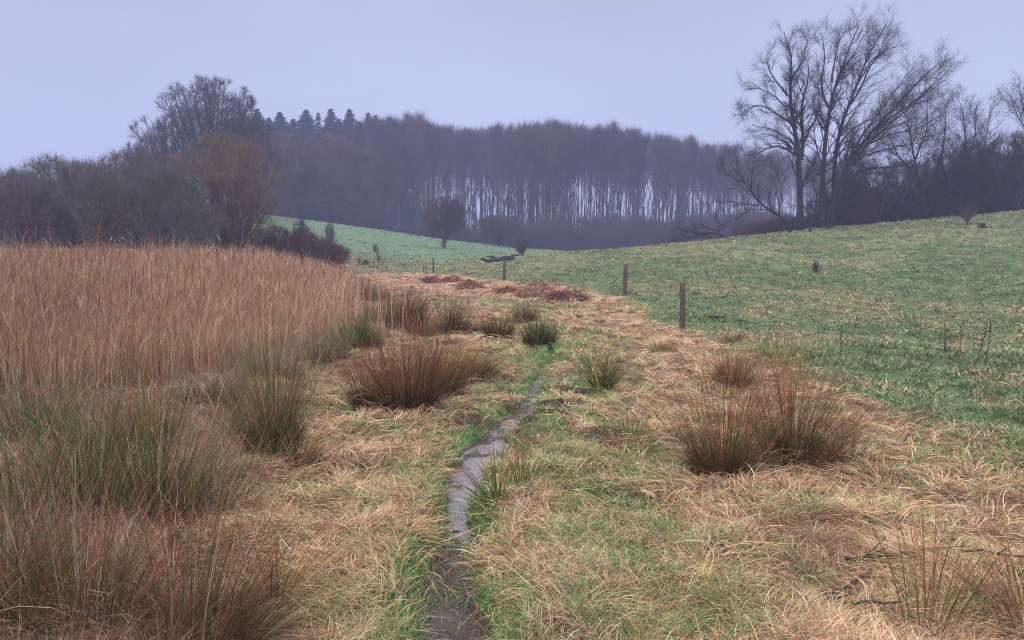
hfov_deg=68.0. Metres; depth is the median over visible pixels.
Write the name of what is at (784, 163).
beech tree
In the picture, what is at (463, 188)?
beech tree
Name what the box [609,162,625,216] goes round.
beech tree
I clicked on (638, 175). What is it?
beech tree
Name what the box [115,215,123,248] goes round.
seed stalk
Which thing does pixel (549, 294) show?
cut grass heap
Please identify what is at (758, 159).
beech tree
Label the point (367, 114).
fir tree
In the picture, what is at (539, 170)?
beech tree
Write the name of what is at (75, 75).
sky
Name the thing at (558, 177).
beech tree
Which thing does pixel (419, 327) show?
rush tussock
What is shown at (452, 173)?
beech tree
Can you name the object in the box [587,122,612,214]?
beech tree
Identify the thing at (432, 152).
beech tree
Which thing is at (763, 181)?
beech tree
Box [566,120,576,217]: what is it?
beech tree
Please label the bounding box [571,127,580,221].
beech tree
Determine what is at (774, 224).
bramble bush
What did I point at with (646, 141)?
beech tree
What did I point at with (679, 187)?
beech tree
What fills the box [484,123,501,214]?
beech tree
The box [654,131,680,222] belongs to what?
beech tree
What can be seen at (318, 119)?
fir tree
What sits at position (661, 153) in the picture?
beech tree
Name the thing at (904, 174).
beech tree
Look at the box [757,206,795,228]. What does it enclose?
scrub bush
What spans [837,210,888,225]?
bare bush
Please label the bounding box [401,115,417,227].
beech tree
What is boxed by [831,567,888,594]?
fallen branch
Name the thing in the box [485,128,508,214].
beech tree
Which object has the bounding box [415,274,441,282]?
cut grass heap
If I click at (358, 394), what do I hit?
rush tussock
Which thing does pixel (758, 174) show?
beech tree
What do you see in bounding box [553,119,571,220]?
beech tree
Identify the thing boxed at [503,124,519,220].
beech tree
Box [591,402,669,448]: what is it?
rush tussock
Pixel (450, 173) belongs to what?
beech tree
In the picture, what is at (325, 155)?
domed tree
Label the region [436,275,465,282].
cut grass heap
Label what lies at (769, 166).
beech tree
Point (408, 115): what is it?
beech tree
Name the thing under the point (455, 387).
rush tussock
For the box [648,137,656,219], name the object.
beech tree
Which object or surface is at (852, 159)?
leaning tree
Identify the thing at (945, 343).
dead stalk
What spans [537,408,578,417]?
fallen branch
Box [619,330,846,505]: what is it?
rush tussock
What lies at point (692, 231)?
fallen tree
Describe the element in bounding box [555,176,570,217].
beech tree
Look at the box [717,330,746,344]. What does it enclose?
grass tuft
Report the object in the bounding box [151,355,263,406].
rush tussock
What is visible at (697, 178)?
beech tree
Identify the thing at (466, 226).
scrub bush
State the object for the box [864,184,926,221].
bare bush
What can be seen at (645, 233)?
scrub bush
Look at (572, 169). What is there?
beech tree
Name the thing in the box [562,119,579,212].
beech tree
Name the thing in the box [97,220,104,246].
seed stalk
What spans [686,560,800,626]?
grass tuft
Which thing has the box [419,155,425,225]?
beech tree
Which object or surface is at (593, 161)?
beech tree
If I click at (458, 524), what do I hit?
water
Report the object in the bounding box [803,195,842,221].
bare bush
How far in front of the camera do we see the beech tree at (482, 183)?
191.11 m
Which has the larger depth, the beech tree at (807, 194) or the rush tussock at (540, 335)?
the beech tree at (807, 194)
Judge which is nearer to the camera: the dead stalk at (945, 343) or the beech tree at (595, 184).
the dead stalk at (945, 343)
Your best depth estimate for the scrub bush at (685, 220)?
149.05 m
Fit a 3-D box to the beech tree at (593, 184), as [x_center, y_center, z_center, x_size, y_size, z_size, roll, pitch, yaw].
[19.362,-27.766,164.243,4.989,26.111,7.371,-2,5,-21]
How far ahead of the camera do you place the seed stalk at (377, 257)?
18.95 m
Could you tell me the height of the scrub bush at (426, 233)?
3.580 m
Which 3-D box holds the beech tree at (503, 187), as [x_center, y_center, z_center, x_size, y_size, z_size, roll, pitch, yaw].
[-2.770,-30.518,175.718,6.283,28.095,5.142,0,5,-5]
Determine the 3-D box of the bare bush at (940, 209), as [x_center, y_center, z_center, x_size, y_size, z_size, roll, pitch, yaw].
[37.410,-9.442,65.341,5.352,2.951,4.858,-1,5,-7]
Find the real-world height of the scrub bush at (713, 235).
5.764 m
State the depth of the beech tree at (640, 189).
182.34 m
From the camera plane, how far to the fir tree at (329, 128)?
177.99 m
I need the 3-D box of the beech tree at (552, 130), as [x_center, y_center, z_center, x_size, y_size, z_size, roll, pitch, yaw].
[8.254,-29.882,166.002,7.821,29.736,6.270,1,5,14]
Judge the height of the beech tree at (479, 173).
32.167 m
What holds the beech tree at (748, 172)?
on the ground at (780, 255)
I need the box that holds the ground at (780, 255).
[0,209,1023,639]
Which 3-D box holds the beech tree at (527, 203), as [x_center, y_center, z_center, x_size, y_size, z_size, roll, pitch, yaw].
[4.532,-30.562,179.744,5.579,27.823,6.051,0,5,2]
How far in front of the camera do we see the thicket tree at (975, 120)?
64.80 m
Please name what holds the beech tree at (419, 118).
on the ground at (780, 255)
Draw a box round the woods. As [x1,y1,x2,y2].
[311,115,852,232]
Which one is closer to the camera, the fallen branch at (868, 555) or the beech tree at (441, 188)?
the fallen branch at (868, 555)
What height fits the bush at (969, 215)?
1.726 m
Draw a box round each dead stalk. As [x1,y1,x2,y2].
[944,323,948,357]
[959,325,961,363]
[975,322,987,363]
[985,320,991,363]
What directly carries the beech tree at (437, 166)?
on the ground at (780, 255)
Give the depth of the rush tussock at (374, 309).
17.23 m
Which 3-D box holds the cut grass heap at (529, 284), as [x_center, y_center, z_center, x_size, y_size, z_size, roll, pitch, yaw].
[0.828,-1.118,26.276,1.929,0.673,1.773,0,5,0]
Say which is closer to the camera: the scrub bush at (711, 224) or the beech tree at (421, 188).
the scrub bush at (711, 224)
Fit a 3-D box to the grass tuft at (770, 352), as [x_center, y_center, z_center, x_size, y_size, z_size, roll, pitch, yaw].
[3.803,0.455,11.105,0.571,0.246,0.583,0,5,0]
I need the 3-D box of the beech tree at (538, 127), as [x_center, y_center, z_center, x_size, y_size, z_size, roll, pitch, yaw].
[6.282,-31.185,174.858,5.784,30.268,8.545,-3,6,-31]
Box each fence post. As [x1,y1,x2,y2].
[503,259,505,279]
[623,264,627,294]
[679,282,688,330]
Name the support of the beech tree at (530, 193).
on the ground at (780, 255)
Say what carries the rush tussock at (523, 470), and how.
on the ground at (780, 255)
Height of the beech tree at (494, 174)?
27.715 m
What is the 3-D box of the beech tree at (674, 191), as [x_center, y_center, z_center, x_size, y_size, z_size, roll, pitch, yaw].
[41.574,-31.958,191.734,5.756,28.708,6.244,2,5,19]
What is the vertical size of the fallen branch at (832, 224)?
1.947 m
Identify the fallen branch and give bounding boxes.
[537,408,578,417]
[786,592,899,604]
[824,211,858,229]
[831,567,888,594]
[844,537,887,561]
[887,546,1023,557]
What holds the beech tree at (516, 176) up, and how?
on the ground at (780, 255)
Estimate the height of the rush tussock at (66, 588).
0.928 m
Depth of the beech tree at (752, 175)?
195.04 m
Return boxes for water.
[442,375,547,543]
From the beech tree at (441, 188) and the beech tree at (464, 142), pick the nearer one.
the beech tree at (464, 142)
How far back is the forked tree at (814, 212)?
59.48 m
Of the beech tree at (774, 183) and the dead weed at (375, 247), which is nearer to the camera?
the dead weed at (375, 247)
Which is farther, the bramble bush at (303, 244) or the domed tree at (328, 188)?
the domed tree at (328, 188)
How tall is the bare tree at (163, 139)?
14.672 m
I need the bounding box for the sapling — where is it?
[225,156,270,245]
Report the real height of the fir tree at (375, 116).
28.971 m
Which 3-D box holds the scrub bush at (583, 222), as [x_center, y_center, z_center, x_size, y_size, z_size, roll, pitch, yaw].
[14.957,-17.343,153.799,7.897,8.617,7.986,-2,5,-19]
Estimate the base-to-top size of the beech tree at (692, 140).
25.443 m
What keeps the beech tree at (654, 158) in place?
on the ground at (780, 255)
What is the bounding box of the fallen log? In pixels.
[481,254,519,262]
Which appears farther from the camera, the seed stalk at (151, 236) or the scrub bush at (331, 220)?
the scrub bush at (331, 220)
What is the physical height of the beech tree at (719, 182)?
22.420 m
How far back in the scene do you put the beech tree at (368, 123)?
165.26 m
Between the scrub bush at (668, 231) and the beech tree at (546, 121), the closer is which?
the scrub bush at (668, 231)
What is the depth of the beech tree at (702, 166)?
161.59 m
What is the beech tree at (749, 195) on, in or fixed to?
on the ground at (780, 255)
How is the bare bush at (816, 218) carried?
on the ground at (780, 255)
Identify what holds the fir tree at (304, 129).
on the ground at (780, 255)
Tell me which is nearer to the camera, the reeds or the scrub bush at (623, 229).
the reeds
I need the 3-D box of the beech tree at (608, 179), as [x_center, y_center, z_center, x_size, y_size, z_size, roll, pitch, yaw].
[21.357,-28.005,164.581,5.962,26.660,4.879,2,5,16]
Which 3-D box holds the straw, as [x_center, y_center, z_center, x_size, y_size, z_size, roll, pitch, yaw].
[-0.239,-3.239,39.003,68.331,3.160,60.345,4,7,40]
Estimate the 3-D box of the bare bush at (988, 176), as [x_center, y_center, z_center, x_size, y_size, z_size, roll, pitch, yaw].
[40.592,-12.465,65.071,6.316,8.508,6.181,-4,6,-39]
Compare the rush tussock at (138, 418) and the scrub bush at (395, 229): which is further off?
the scrub bush at (395, 229)
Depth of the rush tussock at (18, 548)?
3.20 m
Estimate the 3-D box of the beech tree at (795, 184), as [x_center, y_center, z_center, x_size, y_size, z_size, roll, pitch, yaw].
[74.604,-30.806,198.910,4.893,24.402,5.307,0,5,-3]
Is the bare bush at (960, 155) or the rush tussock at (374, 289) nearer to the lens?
the rush tussock at (374, 289)
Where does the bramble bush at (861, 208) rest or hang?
on the ground at (780, 255)
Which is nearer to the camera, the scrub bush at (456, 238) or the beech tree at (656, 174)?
the scrub bush at (456, 238)
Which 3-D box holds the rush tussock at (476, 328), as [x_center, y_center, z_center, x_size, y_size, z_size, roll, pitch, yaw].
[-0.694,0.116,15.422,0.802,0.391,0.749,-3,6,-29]
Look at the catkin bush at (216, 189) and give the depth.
49.35 m
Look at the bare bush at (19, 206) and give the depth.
46.58 m
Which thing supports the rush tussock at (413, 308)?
on the ground at (780, 255)
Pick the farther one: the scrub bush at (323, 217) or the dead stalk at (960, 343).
the scrub bush at (323, 217)
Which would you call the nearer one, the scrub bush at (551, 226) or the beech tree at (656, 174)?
the scrub bush at (551, 226)
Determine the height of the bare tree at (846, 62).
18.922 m
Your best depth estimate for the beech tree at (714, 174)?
177.12 m
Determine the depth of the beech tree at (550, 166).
176.31 m
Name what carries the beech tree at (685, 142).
on the ground at (780, 255)
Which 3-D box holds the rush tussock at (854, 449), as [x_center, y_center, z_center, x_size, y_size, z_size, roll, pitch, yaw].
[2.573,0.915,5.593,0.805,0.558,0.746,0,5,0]
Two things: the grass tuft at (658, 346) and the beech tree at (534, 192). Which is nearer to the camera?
the grass tuft at (658, 346)
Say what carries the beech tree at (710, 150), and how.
on the ground at (780, 255)
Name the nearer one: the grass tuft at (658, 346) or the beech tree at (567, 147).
the grass tuft at (658, 346)
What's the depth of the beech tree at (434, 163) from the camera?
185.43 m
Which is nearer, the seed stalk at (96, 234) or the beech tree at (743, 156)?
the seed stalk at (96, 234)
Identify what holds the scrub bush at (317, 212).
on the ground at (780, 255)
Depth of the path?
3.73 m
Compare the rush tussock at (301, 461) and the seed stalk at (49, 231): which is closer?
the rush tussock at (301, 461)
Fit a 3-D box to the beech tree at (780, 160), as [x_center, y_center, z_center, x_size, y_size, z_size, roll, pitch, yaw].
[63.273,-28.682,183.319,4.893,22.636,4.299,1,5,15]
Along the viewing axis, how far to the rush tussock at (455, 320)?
15.00 m
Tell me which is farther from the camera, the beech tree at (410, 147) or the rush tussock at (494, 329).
the beech tree at (410, 147)
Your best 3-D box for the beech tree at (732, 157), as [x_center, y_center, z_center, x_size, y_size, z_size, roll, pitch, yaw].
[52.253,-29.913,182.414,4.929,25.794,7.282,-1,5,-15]
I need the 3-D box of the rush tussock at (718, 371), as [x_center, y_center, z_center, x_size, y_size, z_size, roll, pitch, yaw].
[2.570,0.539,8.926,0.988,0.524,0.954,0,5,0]
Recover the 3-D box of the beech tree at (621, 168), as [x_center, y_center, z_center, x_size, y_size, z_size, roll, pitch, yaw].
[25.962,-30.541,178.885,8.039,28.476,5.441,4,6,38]
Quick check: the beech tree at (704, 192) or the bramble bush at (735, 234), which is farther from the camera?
the beech tree at (704, 192)
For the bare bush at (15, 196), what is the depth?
60.39 m
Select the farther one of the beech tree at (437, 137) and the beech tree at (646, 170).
the beech tree at (646, 170)
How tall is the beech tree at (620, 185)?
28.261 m
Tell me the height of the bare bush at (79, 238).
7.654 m
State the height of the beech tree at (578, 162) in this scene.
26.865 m
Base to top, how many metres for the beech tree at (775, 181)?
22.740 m
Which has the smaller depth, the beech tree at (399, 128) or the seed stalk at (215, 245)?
the seed stalk at (215, 245)
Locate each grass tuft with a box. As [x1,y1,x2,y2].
[645,337,675,352]
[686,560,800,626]
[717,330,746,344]
[757,343,788,358]
[773,354,806,369]
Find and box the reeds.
[0,227,420,401]
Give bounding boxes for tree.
[121,134,167,166]
[127,110,200,168]
[147,74,275,204]
[217,93,261,183]
[232,108,285,207]
[234,113,283,189]
[256,125,317,215]
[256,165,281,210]
[263,118,294,205]
[267,112,310,206]
[270,153,338,218]
[286,119,297,142]
[288,109,323,207]
[291,132,382,223]
[308,109,347,204]
[308,113,331,206]
[317,119,369,218]
[341,108,370,193]
[358,113,384,221]
[362,115,382,178]
[366,115,388,192]
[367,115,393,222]
[383,117,405,226]
[384,114,407,226]
[400,109,418,223]
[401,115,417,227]
[404,118,424,226]
[407,115,427,226]
[407,124,425,224]
[412,118,434,224]
[415,110,428,224]
[415,117,438,218]
[416,167,430,223]
[418,131,436,200]
[418,194,469,248]
[419,119,439,225]
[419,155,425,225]
[423,121,446,208]
[426,123,436,218]
[427,120,440,217]
[428,120,451,207]
[431,128,443,212]
[434,162,438,199]
[435,173,448,214]
[436,120,458,197]
[439,118,454,198]
[442,124,452,199]
[444,126,466,203]
[448,136,462,224]
[452,128,470,201]
[453,127,472,203]
[454,132,472,222]
[454,136,469,223]
[455,125,479,221]
[465,125,484,226]
[469,131,485,227]
[473,120,488,216]
[473,128,485,196]
[473,214,524,245]
[474,133,494,216]
[475,126,492,215]
[478,131,491,215]
[482,144,503,215]
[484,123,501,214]
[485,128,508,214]
[487,122,507,204]
[487,122,509,214]
[488,127,509,218]
[488,170,495,214]
[499,127,506,215]
[499,127,517,216]
[500,129,522,218]
[501,120,517,216]
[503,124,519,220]
[505,128,517,209]
[507,138,523,220]
[511,126,531,221]
[512,237,530,255]
[513,123,531,224]
[514,132,534,223]
[515,119,531,226]
[517,130,519,224]
[519,126,537,222]
[521,128,543,209]
[524,178,529,224]
[525,128,534,223]
[525,184,529,224]
[527,125,551,222]
[527,171,537,222]
[528,119,549,221]
[528,127,543,225]
[529,117,549,190]
[529,126,545,220]
[529,170,540,220]
[535,129,551,215]
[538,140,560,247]
[540,114,565,216]
[543,117,559,203]
[544,119,564,219]
[546,128,566,218]
[550,125,569,205]
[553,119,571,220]
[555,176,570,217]
[557,122,576,218]
[560,138,579,221]
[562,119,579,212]
[564,121,586,215]
[564,132,574,201]
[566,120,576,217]
[568,122,589,225]
[568,133,576,215]
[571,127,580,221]
[575,130,596,218]
[576,128,598,217]
[578,120,590,215]
[579,141,598,221]
[585,123,598,217]
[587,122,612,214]
[587,126,601,219]
[587,128,605,217]
[592,152,608,217]
[593,119,620,214]
[594,129,608,222]
[597,175,612,214]
[601,132,620,220]
[604,130,626,212]
[608,126,628,214]
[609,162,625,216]
[610,132,631,207]
[610,143,627,213]
[614,154,630,218]
[619,128,647,246]
[620,126,642,215]
[620,129,643,216]
[622,133,637,215]
[623,126,645,206]
[627,140,647,216]
[633,131,653,214]
[635,160,648,220]
[640,150,652,215]
[647,136,664,226]
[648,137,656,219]
[650,133,668,218]
[651,130,668,219]
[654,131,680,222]
[654,135,672,219]
[657,212,745,242]
[658,135,680,220]
[659,135,676,206]
[661,146,676,221]
[669,141,682,213]
[669,142,683,218]
[672,138,700,212]
[674,142,687,215]
[675,132,697,208]
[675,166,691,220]
[682,142,700,215]
[684,134,707,216]
[684,144,695,214]
[694,149,712,214]
[696,142,708,215]
[698,153,708,213]
[699,147,717,220]
[700,148,718,220]
[701,142,717,214]
[707,139,793,233]
[711,148,722,212]
[712,142,730,214]
[713,151,728,217]
[714,147,733,218]
[715,146,731,215]
[717,143,735,213]
[718,142,737,213]
[727,16,843,230]
[728,157,741,206]
[730,157,749,211]
[734,158,756,209]
[737,152,752,213]
[741,165,755,212]
[746,151,757,212]
[747,146,762,210]
[750,157,768,210]
[754,155,767,207]
[757,151,772,208]
[758,149,776,211]
[766,155,783,208]
[766,158,782,205]
[770,157,785,204]
[773,148,791,210]
[785,1,917,227]
[786,153,869,231]
[789,157,806,215]
[802,165,815,216]
[805,151,826,192]
[806,157,818,222]
[819,36,972,227]
[825,155,832,190]
[837,130,922,222]
[857,158,873,180]
[877,86,983,218]
[890,163,902,182]
[899,160,912,196]
[922,81,1013,214]
[930,153,944,173]
[998,71,1023,168]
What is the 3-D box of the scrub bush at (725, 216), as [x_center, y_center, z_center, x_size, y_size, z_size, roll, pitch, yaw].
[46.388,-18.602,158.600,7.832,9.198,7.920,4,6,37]
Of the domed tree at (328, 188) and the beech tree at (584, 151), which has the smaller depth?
the domed tree at (328, 188)
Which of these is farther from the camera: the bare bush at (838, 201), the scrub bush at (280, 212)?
the scrub bush at (280, 212)
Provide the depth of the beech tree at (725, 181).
182.03 m
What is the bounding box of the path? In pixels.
[412,369,548,639]
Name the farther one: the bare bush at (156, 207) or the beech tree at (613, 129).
the beech tree at (613, 129)
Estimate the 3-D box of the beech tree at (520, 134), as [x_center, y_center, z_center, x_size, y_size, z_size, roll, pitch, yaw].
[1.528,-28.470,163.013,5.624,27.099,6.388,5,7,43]
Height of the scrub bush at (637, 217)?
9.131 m
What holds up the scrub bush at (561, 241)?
on the ground at (780, 255)
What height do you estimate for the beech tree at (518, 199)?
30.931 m
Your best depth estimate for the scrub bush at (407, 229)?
146.02 m
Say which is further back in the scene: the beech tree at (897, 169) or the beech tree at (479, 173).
the beech tree at (479, 173)
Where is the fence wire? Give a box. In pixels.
[440,266,1023,351]
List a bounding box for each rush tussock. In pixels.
[0,338,213,530]
[0,350,113,450]
[0,374,149,543]
[0,406,253,639]
[0,440,141,639]
[27,344,301,552]
[58,395,421,639]
[63,371,208,457]
[141,435,299,520]
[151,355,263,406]
[166,306,376,472]
[201,514,373,628]
[211,329,314,383]
[260,412,342,477]
[277,318,360,365]
[302,329,411,412]
[314,311,393,352]
[318,315,488,420]
[343,277,395,300]
[343,291,431,323]
[366,281,451,329]
[396,307,449,338]
[396,324,498,399]
[416,292,480,335]
[427,427,544,521]
[444,340,525,383]
[463,318,484,333]
[471,306,525,338]
[495,421,565,490]
[507,301,543,322]
[508,310,570,348]
[563,335,635,392]
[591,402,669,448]
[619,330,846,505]
[690,345,768,388]
[707,312,918,483]
[766,433,1023,638]
[811,411,905,469]
[881,493,1023,639]
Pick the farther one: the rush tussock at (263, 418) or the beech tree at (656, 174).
the beech tree at (656, 174)
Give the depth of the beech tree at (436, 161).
179.35 m
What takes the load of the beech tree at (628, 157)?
on the ground at (780, 255)
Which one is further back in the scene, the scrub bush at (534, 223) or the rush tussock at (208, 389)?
the scrub bush at (534, 223)
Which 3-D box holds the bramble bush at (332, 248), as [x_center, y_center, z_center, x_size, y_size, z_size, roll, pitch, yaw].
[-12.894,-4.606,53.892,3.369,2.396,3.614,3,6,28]
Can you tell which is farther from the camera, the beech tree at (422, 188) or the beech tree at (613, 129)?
the beech tree at (422, 188)
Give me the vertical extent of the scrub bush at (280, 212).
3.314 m
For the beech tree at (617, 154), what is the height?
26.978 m
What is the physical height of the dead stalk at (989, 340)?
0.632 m
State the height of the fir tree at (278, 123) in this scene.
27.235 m
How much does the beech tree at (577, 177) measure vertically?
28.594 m
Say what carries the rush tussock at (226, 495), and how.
on the ground at (780, 255)
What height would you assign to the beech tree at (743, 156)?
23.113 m
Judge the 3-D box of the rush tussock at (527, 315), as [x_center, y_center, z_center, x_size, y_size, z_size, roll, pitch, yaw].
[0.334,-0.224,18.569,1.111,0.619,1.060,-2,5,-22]
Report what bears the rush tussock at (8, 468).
on the ground at (780, 255)
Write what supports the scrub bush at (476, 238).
on the ground at (780, 255)
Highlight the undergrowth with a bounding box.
[0,316,405,639]
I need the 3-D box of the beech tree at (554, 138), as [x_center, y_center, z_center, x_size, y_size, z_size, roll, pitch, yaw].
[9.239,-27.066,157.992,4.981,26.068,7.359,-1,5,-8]
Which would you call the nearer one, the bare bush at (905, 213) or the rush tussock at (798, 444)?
the rush tussock at (798, 444)
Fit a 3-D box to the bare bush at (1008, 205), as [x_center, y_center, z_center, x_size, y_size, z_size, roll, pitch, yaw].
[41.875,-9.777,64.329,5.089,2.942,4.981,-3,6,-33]
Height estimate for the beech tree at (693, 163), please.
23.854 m
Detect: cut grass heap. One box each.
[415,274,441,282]
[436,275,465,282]
[452,278,485,289]
[486,285,520,293]
[512,279,556,297]
[539,287,575,301]
[552,287,592,300]
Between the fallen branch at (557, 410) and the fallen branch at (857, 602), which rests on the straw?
the fallen branch at (857, 602)
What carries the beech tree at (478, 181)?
on the ground at (780, 255)
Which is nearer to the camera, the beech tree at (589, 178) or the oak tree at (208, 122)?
the oak tree at (208, 122)
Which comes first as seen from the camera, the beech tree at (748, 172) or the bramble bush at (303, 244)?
the bramble bush at (303, 244)
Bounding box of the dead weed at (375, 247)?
[372,244,378,251]
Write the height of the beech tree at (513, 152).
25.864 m
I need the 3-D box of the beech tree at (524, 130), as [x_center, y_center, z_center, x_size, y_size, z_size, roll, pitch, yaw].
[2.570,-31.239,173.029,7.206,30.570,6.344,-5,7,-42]
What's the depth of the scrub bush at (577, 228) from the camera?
150.46 m
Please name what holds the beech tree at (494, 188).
on the ground at (780, 255)
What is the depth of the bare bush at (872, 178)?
72.93 m
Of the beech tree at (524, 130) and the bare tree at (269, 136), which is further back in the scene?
the beech tree at (524, 130)
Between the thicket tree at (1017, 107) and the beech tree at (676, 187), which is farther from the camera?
the beech tree at (676, 187)
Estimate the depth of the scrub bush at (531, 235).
149.20 m
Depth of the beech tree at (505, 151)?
170.58 m
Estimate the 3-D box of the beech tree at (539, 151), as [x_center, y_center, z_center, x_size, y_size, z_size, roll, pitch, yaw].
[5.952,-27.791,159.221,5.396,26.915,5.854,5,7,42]
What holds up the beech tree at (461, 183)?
on the ground at (780, 255)
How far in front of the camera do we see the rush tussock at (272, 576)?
3.37 m
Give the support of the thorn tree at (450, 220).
on the ground at (780, 255)
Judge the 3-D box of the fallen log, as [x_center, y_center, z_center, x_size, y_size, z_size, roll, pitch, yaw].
[-0.856,-4.614,56.718,2.958,0.673,0.482,0,5,0]
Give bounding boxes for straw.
[0,233,1023,639]
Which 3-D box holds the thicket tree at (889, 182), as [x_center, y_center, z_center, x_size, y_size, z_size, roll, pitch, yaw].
[30.713,-12.243,64.197,8.241,8.417,5.138,0,5,0]
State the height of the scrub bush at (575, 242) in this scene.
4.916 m
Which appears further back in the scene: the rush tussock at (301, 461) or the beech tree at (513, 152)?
the beech tree at (513, 152)
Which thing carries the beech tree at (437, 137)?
on the ground at (780, 255)
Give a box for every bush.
[0,162,62,245]
[0,171,80,252]
[0,185,28,238]
[1,151,106,248]
[5,157,123,246]
[52,155,151,251]
[79,147,190,250]
[87,141,200,247]
[113,156,210,250]
[156,192,230,253]
[160,127,295,251]
[244,221,294,253]
[259,206,293,216]
[265,228,334,261]
[282,207,328,220]
[291,214,311,247]
[306,239,352,267]
[308,211,327,220]
[316,212,340,222]
[323,203,365,226]
[323,222,337,252]
[355,223,371,227]
[358,216,393,229]
[388,226,418,232]
[399,225,423,234]
[408,225,449,238]
[447,226,472,242]
[462,224,476,241]
[462,231,490,243]
[473,228,501,243]
[478,217,515,245]
[492,232,517,246]
[503,229,540,246]
[510,224,544,247]
[522,219,559,248]
[537,213,577,250]
[539,227,577,250]
[557,231,590,250]
[570,226,595,249]
[573,214,603,249]
[583,222,619,249]
[594,213,632,247]
[604,218,643,248]
[617,212,658,242]
[626,219,658,246]
[629,218,667,245]
[646,217,676,241]
[648,227,678,243]
[661,222,697,242]
[663,212,707,240]
[688,210,722,239]
[697,225,727,239]
[716,213,753,237]
[718,209,743,224]
[724,225,744,236]
[733,207,762,217]
[733,218,786,235]
[743,210,775,227]
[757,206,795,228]
[757,215,804,232]
[780,216,815,230]
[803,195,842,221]
[803,214,834,228]
[812,170,891,224]
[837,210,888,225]
[838,184,882,224]
[842,163,902,199]
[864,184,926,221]
[877,205,937,221]
[899,151,962,205]
[914,193,977,217]
[942,137,992,188]
[948,126,1023,212]
[956,204,978,224]
[978,123,1023,209]
[979,189,1023,212]
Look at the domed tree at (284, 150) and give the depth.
135.13 m
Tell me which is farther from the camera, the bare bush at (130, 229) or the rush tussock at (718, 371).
the bare bush at (130, 229)
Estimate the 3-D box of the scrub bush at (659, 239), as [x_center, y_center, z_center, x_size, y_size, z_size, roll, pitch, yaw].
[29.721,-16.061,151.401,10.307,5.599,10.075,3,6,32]
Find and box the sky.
[0,0,1023,228]
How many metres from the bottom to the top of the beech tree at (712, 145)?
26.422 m
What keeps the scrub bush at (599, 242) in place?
on the ground at (780, 255)
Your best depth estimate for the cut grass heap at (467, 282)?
32.66 m
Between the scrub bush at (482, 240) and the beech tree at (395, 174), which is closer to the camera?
the scrub bush at (482, 240)
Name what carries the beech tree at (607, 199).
on the ground at (780, 255)
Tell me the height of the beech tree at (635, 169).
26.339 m
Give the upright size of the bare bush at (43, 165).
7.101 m
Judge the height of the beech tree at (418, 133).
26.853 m
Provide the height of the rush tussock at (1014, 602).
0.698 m
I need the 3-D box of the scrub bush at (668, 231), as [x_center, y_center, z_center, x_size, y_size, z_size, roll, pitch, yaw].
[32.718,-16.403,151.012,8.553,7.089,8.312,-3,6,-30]
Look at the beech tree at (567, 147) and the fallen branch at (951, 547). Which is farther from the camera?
the beech tree at (567, 147)
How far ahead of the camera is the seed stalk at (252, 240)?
15.92 m
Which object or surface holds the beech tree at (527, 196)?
on the ground at (780, 255)
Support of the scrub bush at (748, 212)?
on the ground at (780, 255)
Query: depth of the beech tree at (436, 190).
186.15 m
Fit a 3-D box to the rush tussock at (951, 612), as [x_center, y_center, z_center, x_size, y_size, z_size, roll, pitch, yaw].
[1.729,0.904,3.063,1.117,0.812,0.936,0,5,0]
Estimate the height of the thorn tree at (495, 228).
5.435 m
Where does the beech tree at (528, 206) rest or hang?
on the ground at (780, 255)
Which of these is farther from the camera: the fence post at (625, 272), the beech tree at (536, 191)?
the beech tree at (536, 191)
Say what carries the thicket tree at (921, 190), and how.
on the ground at (780, 255)
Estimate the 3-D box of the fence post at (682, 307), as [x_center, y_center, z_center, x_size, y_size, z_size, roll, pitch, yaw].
[3.661,-0.167,16.152,0.191,1.269,0.123,0,5,0]
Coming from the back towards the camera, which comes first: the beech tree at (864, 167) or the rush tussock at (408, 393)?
the beech tree at (864, 167)
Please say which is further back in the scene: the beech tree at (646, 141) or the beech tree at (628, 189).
the beech tree at (628, 189)
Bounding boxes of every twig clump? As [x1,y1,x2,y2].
[811,261,822,272]
[976,222,991,227]
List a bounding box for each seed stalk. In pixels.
[26,219,34,251]
[45,221,54,257]
[92,222,100,256]
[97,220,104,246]
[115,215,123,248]
[149,231,153,258]
[163,236,173,257]
[213,242,219,256]
[248,235,255,262]
[300,248,305,276]
[334,245,342,276]
[376,250,380,303]
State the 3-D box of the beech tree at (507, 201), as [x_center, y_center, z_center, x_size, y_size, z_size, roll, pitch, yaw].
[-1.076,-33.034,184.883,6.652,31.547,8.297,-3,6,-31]
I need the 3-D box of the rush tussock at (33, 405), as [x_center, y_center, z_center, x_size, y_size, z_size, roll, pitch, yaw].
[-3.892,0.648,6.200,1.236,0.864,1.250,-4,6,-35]
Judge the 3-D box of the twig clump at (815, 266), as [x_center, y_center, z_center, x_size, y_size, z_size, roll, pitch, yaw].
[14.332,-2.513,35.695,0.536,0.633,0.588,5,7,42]
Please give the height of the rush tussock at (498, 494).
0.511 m
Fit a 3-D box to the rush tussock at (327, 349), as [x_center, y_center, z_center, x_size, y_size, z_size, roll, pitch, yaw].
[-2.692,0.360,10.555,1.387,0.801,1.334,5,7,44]
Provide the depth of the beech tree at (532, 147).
157.11 m
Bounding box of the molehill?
[708,312,727,317]

